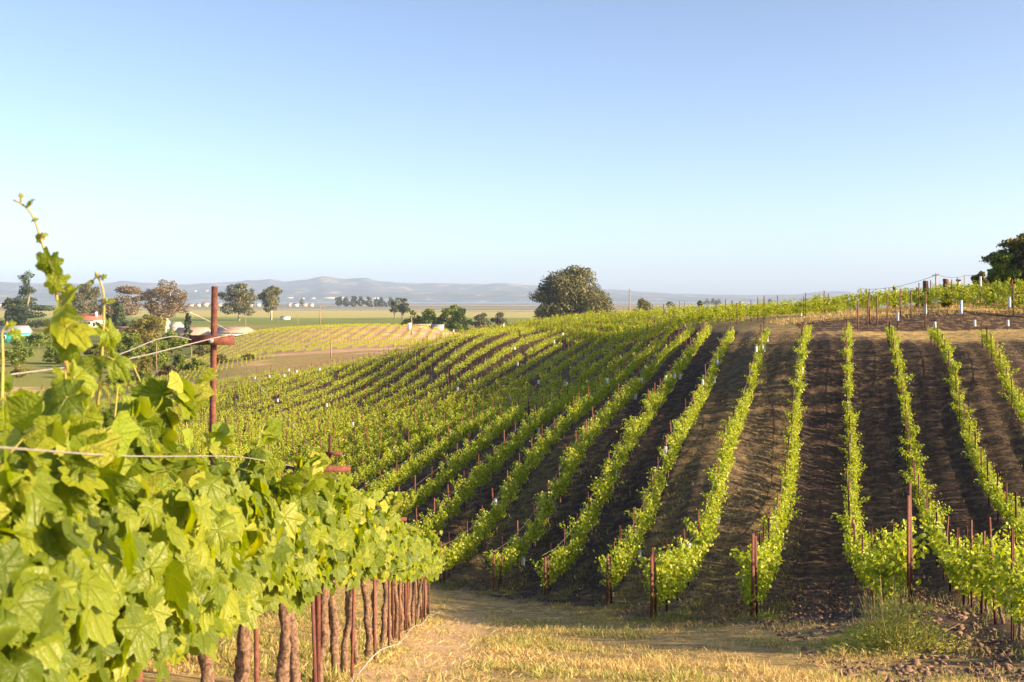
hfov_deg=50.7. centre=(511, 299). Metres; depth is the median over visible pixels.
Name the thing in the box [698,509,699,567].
vine stake
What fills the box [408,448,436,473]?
grapevine
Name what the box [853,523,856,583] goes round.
vine stake
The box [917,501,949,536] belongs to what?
grapevine
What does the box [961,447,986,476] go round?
grapevine
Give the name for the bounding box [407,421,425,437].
grapevine
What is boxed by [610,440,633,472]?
grapevine
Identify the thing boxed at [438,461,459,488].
grapevine
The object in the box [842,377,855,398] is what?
grapevine
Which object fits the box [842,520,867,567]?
grapevine
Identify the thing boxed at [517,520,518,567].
vine stake
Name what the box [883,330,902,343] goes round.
grapevine
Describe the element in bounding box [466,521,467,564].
vine stake
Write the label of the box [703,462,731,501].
grapevine
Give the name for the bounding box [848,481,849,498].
vine stake
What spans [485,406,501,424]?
grapevine
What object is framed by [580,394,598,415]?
grapevine
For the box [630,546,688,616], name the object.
grapevine
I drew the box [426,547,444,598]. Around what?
grapevine
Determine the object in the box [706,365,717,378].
grapevine
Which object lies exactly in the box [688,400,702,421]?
grapevine
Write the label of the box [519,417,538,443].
grapevine
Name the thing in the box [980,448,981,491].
vine stake
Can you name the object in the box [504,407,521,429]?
grapevine
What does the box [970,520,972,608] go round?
vine stake
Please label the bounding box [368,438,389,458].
grapevine
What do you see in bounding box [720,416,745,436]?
grapevine
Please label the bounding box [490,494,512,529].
grapevine
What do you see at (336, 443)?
grapevine
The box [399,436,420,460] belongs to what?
grapevine
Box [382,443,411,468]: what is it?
grapevine
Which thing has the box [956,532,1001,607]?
grapevine
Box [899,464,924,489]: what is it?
grapevine
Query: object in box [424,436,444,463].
grapevine
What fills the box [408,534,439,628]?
grapevine
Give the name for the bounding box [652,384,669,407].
grapevine
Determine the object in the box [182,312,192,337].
cypress tree
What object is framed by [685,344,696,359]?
grapevine
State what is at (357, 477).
grapevine
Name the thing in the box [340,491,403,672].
grapevine
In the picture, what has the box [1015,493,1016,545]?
vine stake
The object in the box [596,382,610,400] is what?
grapevine
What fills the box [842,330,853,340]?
grapevine
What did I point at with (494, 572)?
end post
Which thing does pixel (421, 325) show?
shed
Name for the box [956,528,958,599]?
vine stake
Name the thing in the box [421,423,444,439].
grapevine
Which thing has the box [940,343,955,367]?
grapevine
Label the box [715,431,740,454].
grapevine
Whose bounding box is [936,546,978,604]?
grapevine
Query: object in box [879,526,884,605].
vine stake
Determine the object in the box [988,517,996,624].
vine stake
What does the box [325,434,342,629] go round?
trellis post
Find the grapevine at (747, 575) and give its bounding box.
[729,545,785,611]
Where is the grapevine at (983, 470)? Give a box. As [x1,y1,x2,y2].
[974,460,994,484]
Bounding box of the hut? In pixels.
[169,322,183,331]
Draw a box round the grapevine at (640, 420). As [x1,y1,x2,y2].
[622,415,650,443]
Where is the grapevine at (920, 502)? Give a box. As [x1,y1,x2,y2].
[913,490,934,519]
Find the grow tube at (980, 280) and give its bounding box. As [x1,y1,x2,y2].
[979,276,981,285]
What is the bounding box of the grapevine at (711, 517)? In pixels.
[696,508,725,542]
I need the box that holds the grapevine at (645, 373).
[640,366,651,384]
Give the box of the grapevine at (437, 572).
[419,541,444,617]
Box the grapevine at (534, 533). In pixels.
[522,513,547,547]
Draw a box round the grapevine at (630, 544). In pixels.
[608,535,645,580]
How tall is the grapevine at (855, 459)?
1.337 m
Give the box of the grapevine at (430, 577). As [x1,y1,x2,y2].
[416,547,440,619]
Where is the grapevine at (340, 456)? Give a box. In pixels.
[332,447,349,464]
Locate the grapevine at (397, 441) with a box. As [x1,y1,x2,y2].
[387,432,405,449]
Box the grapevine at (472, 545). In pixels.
[457,529,481,565]
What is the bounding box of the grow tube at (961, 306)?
[959,300,962,312]
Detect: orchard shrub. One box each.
[9,366,32,376]
[83,343,100,354]
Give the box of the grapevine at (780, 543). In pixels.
[761,535,786,575]
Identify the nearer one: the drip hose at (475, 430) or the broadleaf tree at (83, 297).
the drip hose at (475, 430)
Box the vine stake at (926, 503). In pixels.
[924,489,927,539]
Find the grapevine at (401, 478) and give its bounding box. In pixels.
[384,463,412,491]
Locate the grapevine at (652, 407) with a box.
[639,397,663,416]
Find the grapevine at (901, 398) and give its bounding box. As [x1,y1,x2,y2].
[897,391,911,409]
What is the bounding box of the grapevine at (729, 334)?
[725,330,733,344]
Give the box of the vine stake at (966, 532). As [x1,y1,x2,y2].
[962,526,967,604]
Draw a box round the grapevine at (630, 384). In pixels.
[625,377,641,400]
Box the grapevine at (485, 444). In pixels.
[476,429,493,456]
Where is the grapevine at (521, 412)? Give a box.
[514,404,526,424]
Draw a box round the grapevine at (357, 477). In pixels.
[337,469,366,487]
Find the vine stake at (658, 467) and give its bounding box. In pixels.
[657,457,658,495]
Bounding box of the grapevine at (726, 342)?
[717,336,732,348]
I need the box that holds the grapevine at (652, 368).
[644,362,659,376]
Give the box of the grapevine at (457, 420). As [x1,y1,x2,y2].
[449,410,464,429]
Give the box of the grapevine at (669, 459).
[656,446,678,477]
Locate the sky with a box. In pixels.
[0,0,1023,294]
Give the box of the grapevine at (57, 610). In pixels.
[0,388,141,681]
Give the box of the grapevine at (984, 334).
[976,329,994,347]
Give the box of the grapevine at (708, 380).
[697,375,714,389]
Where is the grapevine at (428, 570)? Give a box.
[410,530,443,624]
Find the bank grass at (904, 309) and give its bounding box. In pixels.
[765,300,1023,324]
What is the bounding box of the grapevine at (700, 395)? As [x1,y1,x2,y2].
[689,389,710,414]
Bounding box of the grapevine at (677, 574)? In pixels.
[654,550,693,609]
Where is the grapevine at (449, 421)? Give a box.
[435,417,454,435]
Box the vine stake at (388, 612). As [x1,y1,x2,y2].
[388,577,389,647]
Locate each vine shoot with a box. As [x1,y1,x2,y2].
[0,320,21,397]
[13,192,97,425]
[68,271,133,440]
[102,384,122,427]
[131,363,144,383]
[183,415,192,452]
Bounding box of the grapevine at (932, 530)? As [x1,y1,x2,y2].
[922,519,954,567]
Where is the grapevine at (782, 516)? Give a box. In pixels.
[766,500,801,532]
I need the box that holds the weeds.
[430,443,1023,660]
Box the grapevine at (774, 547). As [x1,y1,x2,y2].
[730,536,785,595]
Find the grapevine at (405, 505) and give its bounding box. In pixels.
[390,494,418,516]
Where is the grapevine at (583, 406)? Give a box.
[569,394,592,421]
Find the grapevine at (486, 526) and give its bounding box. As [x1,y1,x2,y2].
[469,508,498,549]
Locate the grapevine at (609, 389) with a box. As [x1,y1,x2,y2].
[600,379,612,396]
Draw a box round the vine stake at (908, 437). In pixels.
[908,426,909,463]
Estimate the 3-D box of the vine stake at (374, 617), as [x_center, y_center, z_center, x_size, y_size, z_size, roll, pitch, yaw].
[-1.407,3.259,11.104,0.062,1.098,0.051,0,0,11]
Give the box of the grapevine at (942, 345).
[938,336,950,352]
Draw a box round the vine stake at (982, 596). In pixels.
[980,531,985,613]
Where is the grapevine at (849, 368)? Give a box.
[840,362,855,382]
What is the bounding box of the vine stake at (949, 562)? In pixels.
[948,532,950,590]
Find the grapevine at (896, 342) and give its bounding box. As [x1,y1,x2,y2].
[888,335,901,348]
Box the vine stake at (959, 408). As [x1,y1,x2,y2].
[958,392,959,428]
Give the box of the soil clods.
[719,574,1023,681]
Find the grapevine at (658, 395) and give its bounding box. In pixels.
[644,389,666,415]
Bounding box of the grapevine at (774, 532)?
[759,515,787,544]
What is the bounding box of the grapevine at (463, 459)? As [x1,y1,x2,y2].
[442,448,472,477]
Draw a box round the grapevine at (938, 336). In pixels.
[933,331,951,347]
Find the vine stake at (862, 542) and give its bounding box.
[861,534,864,592]
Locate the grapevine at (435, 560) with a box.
[414,535,438,618]
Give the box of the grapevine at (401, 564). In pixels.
[368,524,419,651]
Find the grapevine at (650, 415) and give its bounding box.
[642,409,655,433]
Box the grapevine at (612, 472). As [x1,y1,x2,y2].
[599,457,624,490]
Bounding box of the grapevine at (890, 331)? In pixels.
[885,327,900,339]
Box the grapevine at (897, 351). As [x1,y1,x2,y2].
[890,345,902,359]
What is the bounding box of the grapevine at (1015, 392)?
[998,385,1023,412]
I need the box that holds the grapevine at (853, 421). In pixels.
[841,410,860,431]
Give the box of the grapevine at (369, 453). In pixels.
[355,447,375,465]
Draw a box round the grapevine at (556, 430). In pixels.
[542,424,562,448]
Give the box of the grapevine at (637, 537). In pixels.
[622,524,646,561]
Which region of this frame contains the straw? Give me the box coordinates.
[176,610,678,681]
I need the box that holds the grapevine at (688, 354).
[682,348,693,365]
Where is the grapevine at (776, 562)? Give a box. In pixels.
[762,542,779,581]
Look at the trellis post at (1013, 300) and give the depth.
62.99 m
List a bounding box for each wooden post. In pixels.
[923,280,928,294]
[943,279,948,289]
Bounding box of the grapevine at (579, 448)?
[567,438,588,467]
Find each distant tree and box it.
[335,296,343,306]
[343,296,350,306]
[350,296,356,306]
[356,296,364,306]
[363,296,372,306]
[373,297,379,306]
[379,297,387,306]
[387,296,393,306]
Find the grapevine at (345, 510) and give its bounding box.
[275,482,362,681]
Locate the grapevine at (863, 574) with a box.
[850,545,873,595]
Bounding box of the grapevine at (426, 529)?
[409,519,437,535]
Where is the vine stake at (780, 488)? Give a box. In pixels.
[780,480,781,500]
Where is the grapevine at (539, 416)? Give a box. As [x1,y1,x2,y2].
[524,407,548,434]
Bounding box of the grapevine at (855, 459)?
[844,450,861,475]
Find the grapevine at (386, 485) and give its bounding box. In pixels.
[362,473,396,498]
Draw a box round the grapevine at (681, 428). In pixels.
[669,415,695,445]
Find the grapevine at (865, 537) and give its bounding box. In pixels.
[842,531,876,584]
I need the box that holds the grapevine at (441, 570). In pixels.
[433,555,445,580]
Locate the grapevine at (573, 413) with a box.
[564,401,583,429]
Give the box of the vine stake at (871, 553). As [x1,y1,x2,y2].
[871,527,872,600]
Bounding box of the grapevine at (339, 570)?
[273,472,368,681]
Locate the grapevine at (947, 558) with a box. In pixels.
[941,536,961,591]
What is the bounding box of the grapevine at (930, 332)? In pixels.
[927,326,938,343]
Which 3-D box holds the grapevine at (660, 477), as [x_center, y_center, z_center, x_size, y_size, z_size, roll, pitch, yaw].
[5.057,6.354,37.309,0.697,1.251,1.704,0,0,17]
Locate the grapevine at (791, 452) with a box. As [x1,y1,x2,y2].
[782,445,800,464]
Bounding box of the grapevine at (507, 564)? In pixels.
[483,544,520,584]
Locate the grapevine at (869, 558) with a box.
[856,538,885,598]
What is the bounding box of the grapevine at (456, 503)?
[436,490,467,524]
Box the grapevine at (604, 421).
[593,408,612,432]
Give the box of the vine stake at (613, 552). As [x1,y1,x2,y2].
[612,541,614,569]
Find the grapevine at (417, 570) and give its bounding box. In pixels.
[397,533,430,634]
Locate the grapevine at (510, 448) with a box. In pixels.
[490,439,517,465]
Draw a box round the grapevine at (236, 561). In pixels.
[98,367,283,681]
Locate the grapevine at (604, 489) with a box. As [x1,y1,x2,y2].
[588,475,619,512]
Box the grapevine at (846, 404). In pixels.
[842,400,855,415]
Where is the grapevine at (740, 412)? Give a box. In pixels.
[727,406,749,424]
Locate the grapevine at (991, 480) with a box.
[974,472,1003,507]
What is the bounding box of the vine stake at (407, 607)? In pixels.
[406,582,408,633]
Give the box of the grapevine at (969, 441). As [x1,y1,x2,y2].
[960,426,981,457]
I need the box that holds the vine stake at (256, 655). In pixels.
[254,616,258,681]
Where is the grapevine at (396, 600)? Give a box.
[391,538,424,637]
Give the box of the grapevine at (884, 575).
[870,527,897,602]
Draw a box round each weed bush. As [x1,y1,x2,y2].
[920,293,930,306]
[941,293,955,306]
[957,290,971,303]
[983,289,1002,303]
[1011,291,1023,304]
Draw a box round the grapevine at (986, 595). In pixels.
[964,538,1009,612]
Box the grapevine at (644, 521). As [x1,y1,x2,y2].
[624,503,659,542]
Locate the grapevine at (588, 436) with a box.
[575,426,596,453]
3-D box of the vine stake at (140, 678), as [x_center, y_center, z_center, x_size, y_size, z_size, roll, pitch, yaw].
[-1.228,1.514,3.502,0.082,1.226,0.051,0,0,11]
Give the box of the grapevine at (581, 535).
[559,512,597,559]
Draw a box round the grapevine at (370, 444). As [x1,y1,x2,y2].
[357,435,378,450]
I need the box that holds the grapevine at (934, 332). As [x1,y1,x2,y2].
[931,328,942,342]
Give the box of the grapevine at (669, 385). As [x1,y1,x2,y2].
[659,375,674,396]
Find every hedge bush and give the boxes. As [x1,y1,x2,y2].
[101,375,128,386]
[132,371,152,381]
[158,364,177,377]
[184,358,206,370]
[217,354,229,362]
[241,353,254,359]
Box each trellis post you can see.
[189,286,235,464]
[284,465,350,681]
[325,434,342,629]
[391,517,406,639]
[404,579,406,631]
[857,301,858,329]
[867,299,868,327]
[868,292,869,324]
[876,295,877,324]
[910,291,911,315]
[925,292,926,327]
[1013,284,1013,316]
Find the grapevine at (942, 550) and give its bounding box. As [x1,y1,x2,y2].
[934,529,961,580]
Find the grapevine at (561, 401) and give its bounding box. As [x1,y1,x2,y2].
[553,394,568,414]
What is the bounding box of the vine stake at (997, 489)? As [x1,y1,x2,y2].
[997,472,998,521]
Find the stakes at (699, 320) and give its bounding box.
[6,278,1012,479]
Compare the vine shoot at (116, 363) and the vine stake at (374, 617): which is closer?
the vine shoot at (116, 363)
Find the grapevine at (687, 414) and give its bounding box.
[682,406,697,435]
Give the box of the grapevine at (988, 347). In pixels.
[984,341,1004,361]
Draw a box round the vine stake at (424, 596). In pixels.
[424,578,425,619]
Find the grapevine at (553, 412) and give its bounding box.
[544,402,560,422]
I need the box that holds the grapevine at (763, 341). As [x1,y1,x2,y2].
[753,337,768,345]
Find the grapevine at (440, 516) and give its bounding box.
[419,504,452,533]
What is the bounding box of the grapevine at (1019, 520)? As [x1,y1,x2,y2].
[1008,509,1023,547]
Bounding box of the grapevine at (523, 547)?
[505,532,532,567]
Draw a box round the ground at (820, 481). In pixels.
[0,293,1023,681]
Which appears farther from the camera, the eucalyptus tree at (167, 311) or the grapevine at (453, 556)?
the eucalyptus tree at (167, 311)
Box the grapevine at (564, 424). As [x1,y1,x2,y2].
[555,414,572,438]
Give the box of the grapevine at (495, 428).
[478,420,503,445]
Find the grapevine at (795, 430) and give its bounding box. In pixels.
[784,422,803,442]
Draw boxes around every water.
[0,309,441,309]
[30,304,300,304]
[81,302,932,302]
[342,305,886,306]
[416,311,532,311]
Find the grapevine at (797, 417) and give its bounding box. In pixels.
[784,407,804,427]
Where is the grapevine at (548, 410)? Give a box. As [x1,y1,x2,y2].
[537,407,551,427]
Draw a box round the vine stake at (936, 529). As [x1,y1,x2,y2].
[935,512,937,567]
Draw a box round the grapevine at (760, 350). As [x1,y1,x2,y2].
[757,344,765,354]
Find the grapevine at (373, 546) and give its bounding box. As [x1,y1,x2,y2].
[328,486,388,680]
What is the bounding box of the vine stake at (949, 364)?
[948,352,949,379]
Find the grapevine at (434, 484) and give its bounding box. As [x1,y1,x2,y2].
[425,472,445,500]
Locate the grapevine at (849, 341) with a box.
[840,336,855,348]
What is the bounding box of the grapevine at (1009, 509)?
[996,493,1023,528]
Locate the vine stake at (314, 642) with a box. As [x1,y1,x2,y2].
[311,596,316,681]
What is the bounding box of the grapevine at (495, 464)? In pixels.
[483,449,505,478]
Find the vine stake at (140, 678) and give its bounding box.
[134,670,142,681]
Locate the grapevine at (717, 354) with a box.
[710,350,723,366]
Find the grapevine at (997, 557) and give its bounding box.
[972,522,1023,623]
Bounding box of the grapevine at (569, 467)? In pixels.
[558,446,583,483]
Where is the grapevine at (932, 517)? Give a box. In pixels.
[919,501,952,551]
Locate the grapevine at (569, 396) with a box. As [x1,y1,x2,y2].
[560,389,576,412]
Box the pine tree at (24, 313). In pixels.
[0,270,55,327]
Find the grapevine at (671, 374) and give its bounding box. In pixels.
[664,369,682,388]
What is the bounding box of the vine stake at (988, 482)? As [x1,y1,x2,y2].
[986,459,989,507]
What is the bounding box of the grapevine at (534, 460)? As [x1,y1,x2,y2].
[520,443,544,475]
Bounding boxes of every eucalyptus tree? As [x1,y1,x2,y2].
[139,279,188,331]
[218,282,258,320]
[257,285,282,319]
[527,264,616,325]
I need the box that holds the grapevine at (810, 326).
[801,323,814,334]
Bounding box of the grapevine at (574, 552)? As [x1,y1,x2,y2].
[552,537,586,577]
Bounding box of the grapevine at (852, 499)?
[843,490,862,521]
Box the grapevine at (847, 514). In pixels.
[832,505,864,529]
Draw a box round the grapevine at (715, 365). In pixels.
[710,357,722,370]
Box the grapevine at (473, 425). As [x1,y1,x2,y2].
[463,416,483,437]
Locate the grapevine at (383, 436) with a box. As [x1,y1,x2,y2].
[370,431,390,443]
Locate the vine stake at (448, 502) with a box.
[447,484,450,523]
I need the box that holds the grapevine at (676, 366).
[669,360,686,379]
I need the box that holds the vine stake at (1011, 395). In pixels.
[1011,378,1012,411]
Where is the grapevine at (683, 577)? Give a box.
[668,535,701,599]
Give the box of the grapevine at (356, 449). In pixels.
[345,442,361,458]
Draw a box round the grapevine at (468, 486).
[448,471,482,508]
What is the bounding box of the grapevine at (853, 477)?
[840,460,865,493]
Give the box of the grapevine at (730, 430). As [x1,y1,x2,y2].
[720,421,743,445]
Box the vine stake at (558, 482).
[557,466,559,502]
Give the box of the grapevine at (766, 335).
[758,332,768,340]
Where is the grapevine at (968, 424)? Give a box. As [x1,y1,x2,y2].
[958,417,976,444]
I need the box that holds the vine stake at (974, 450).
[974,432,975,476]
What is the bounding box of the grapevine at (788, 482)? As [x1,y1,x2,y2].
[776,470,797,500]
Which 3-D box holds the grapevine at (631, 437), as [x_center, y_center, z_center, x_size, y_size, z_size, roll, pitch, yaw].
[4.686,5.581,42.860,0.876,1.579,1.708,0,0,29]
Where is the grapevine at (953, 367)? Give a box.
[947,359,961,380]
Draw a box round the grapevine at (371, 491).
[359,482,378,496]
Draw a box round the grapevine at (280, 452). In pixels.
[271,446,288,460]
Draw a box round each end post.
[440,541,444,581]
[493,554,502,590]
[544,555,549,595]
[606,555,611,604]
[650,556,656,619]
[751,533,757,617]
[907,482,913,608]
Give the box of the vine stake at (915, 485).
[914,462,916,510]
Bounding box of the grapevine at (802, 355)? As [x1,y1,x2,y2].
[791,346,810,363]
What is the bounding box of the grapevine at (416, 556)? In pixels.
[370,513,419,642]
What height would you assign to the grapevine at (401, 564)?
1.637 m
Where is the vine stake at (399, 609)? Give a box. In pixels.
[398,579,400,640]
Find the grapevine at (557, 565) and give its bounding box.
[530,547,570,589]
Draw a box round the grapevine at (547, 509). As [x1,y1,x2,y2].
[532,490,558,524]
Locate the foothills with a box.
[0,288,954,301]
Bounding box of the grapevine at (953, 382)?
[943,375,961,390]
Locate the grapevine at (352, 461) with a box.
[344,450,366,473]
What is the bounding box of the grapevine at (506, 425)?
[492,411,511,437]
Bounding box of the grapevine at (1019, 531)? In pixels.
[1011,522,1023,546]
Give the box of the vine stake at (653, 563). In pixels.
[652,547,654,616]
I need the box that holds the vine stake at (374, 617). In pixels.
[373,577,375,661]
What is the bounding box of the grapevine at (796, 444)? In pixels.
[782,435,803,454]
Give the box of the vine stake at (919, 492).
[918,475,920,524]
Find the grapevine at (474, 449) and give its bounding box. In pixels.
[463,438,483,466]
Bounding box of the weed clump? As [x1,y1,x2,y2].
[779,576,989,661]
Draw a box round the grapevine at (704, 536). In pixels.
[681,517,718,568]
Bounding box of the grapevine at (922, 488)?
[901,473,936,504]
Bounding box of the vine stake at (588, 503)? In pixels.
[587,492,588,535]
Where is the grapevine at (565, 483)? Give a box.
[548,472,575,502]
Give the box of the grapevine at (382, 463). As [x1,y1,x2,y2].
[366,452,393,474]
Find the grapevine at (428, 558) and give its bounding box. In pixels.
[401,538,431,625]
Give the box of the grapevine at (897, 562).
[873,517,947,608]
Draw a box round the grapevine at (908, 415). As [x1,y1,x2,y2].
[900,404,914,428]
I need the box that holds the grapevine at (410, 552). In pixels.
[379,534,416,645]
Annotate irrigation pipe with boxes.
[351,611,438,681]
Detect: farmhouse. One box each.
[0,325,32,342]
[77,312,105,326]
[210,327,253,335]
[280,316,289,319]
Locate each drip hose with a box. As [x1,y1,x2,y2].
[384,348,606,495]
[401,341,630,516]
[445,366,620,521]
[447,333,669,568]
[495,337,686,577]
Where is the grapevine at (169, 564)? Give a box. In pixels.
[0,391,239,681]
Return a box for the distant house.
[201,302,209,305]
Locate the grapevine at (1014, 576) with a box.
[970,545,1023,639]
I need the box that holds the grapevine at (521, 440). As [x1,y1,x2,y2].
[508,428,527,454]
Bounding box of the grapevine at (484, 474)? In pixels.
[471,461,491,492]
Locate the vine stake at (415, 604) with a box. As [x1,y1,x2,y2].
[415,582,415,626]
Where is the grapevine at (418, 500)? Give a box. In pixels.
[402,484,431,513]
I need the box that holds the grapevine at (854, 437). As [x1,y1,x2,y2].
[838,429,861,448]
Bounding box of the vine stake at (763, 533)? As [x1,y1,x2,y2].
[763,525,764,542]
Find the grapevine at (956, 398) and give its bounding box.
[950,387,966,408]
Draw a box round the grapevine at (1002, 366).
[994,358,1019,376]
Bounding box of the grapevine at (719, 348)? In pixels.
[715,345,728,359]
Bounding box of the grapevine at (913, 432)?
[902,421,920,442]
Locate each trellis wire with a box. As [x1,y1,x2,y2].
[0,446,378,507]
[11,335,227,374]
[17,336,191,374]
[189,312,313,450]
[377,337,624,508]
[412,347,628,524]
[450,334,660,541]
[498,342,666,548]
[542,325,704,555]
[604,335,724,560]
[892,336,1023,562]
[935,329,1019,513]
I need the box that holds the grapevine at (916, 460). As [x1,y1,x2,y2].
[897,447,928,470]
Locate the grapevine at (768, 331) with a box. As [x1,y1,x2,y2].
[762,328,771,338]
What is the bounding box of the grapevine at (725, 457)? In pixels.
[711,442,735,473]
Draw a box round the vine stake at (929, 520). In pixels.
[928,498,930,553]
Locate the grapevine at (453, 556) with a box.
[439,538,468,577]
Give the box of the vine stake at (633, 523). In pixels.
[633,507,634,562]
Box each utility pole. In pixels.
[156,343,156,376]
[407,314,413,334]
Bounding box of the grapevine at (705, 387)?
[695,381,714,402]
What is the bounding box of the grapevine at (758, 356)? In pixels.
[753,352,765,363]
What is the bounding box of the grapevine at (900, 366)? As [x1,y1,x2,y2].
[890,355,906,375]
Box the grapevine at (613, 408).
[603,401,620,423]
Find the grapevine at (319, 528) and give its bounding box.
[224,451,340,681]
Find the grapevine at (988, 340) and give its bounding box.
[979,335,994,345]
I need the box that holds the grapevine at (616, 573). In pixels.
[594,543,637,596]
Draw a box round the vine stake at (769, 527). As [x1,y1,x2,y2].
[768,517,769,539]
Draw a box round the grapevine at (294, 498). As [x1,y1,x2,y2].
[181,418,332,681]
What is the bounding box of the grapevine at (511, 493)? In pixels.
[497,477,522,508]
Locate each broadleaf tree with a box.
[0,338,34,365]
[1,297,20,320]
[17,333,52,348]
[41,343,60,362]
[71,282,100,315]
[85,343,118,358]
[93,285,145,318]
[106,300,130,326]
[115,331,129,355]
[120,333,145,360]
[124,314,167,347]
[130,351,153,378]
[142,341,169,368]
[160,331,187,353]
[172,353,187,371]
[192,348,209,355]
[195,345,209,349]
[389,300,398,318]
[393,297,410,319]
[401,310,421,324]
[419,309,443,324]
[439,304,474,332]
[470,313,491,332]
[489,311,510,327]
[592,283,612,313]
[634,298,651,315]
[666,301,682,315]
[970,271,989,298]
[979,232,1023,284]
[985,252,1023,293]
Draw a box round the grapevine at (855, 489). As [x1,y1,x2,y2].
[837,481,870,505]
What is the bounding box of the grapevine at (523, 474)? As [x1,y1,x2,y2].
[508,461,534,491]
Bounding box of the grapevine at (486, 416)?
[473,409,489,429]
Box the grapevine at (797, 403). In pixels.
[785,396,807,414]
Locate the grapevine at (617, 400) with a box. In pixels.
[608,390,629,415]
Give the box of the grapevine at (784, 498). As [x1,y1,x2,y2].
[771,487,803,515]
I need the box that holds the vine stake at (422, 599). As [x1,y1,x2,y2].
[421,576,424,622]
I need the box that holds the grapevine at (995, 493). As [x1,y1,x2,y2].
[983,482,1009,522]
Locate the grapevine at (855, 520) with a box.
[830,509,878,542]
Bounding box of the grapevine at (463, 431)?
[453,421,470,445]
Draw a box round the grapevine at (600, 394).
[589,389,605,409]
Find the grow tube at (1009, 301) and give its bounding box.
[1008,297,1010,306]
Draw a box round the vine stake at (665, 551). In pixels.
[665,540,667,610]
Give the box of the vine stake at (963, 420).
[963,405,964,444]
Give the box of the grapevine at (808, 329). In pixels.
[801,327,810,337]
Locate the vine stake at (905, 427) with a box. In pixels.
[905,412,906,447]
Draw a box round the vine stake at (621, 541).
[619,525,623,580]
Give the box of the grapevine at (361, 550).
[312,488,384,681]
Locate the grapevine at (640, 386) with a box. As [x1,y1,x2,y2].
[629,376,647,393]
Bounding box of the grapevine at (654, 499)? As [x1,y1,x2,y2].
[636,481,664,514]
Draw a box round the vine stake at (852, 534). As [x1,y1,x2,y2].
[851,517,853,571]
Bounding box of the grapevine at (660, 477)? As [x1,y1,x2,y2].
[646,466,668,497]
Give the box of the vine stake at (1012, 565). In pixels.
[1011,529,1013,638]
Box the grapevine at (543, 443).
[529,431,556,461]
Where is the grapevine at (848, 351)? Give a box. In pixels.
[837,348,852,361]
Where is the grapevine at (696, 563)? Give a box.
[672,538,705,585]
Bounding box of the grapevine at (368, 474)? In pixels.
[354,462,375,483]
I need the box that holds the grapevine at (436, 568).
[417,554,441,618]
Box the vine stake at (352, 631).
[350,588,355,681]
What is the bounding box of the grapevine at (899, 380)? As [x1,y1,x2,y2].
[891,372,914,392]
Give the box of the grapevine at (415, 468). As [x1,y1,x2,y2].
[401,456,421,482]
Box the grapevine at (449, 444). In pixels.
[442,429,460,453]
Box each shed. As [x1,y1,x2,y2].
[115,327,131,330]
[175,327,210,336]
[412,324,430,327]
[431,324,443,329]
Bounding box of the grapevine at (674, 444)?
[662,431,687,460]
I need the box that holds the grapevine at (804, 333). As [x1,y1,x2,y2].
[799,330,813,341]
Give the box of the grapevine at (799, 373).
[792,360,805,382]
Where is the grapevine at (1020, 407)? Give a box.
[1014,398,1023,426]
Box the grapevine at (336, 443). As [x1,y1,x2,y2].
[319,437,344,455]
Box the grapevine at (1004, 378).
[997,372,1016,397]
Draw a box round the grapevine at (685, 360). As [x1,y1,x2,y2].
[678,355,690,372]
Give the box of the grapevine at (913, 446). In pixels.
[898,436,924,455]
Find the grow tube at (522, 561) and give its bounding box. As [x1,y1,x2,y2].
[521,557,524,565]
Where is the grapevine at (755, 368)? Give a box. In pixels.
[748,360,765,380]
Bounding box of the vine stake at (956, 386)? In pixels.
[955,377,956,408]
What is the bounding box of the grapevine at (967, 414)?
[948,402,975,428]
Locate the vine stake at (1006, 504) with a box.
[1006,483,1007,534]
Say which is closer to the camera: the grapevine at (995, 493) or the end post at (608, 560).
the end post at (608, 560)
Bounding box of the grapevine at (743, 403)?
[734,395,754,420]
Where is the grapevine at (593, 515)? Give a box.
[578,497,604,536]
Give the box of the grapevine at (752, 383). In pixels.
[744,371,762,394]
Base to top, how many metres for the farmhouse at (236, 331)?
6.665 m
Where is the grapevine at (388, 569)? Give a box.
[360,512,409,657]
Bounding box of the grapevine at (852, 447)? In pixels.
[838,442,863,457]
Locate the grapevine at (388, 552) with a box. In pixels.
[344,513,401,664]
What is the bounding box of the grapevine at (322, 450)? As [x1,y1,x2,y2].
[314,443,333,455]
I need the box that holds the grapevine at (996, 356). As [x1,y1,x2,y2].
[993,349,1011,371]
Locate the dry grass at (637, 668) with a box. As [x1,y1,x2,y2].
[143,580,1019,681]
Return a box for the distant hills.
[0,276,976,297]
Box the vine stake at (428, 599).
[428,584,429,615]
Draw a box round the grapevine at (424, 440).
[411,430,436,452]
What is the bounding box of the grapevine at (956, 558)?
[946,538,975,599]
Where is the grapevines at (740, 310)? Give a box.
[0,277,1023,484]
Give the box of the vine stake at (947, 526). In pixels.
[942,516,948,579]
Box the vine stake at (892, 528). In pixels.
[891,524,895,604]
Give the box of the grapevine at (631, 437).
[616,420,645,456]
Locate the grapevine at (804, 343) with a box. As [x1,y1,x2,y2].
[795,335,812,350]
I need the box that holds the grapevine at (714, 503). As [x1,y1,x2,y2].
[700,488,730,522]
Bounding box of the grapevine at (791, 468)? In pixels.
[777,456,802,487]
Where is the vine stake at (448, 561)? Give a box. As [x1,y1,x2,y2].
[448,531,449,576]
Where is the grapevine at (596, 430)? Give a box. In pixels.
[584,417,601,442]
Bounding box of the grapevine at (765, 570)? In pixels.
[742,543,777,607]
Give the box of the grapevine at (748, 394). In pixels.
[739,387,754,407]
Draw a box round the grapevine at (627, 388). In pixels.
[618,384,637,408]
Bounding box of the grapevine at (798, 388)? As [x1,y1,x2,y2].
[787,378,807,397]

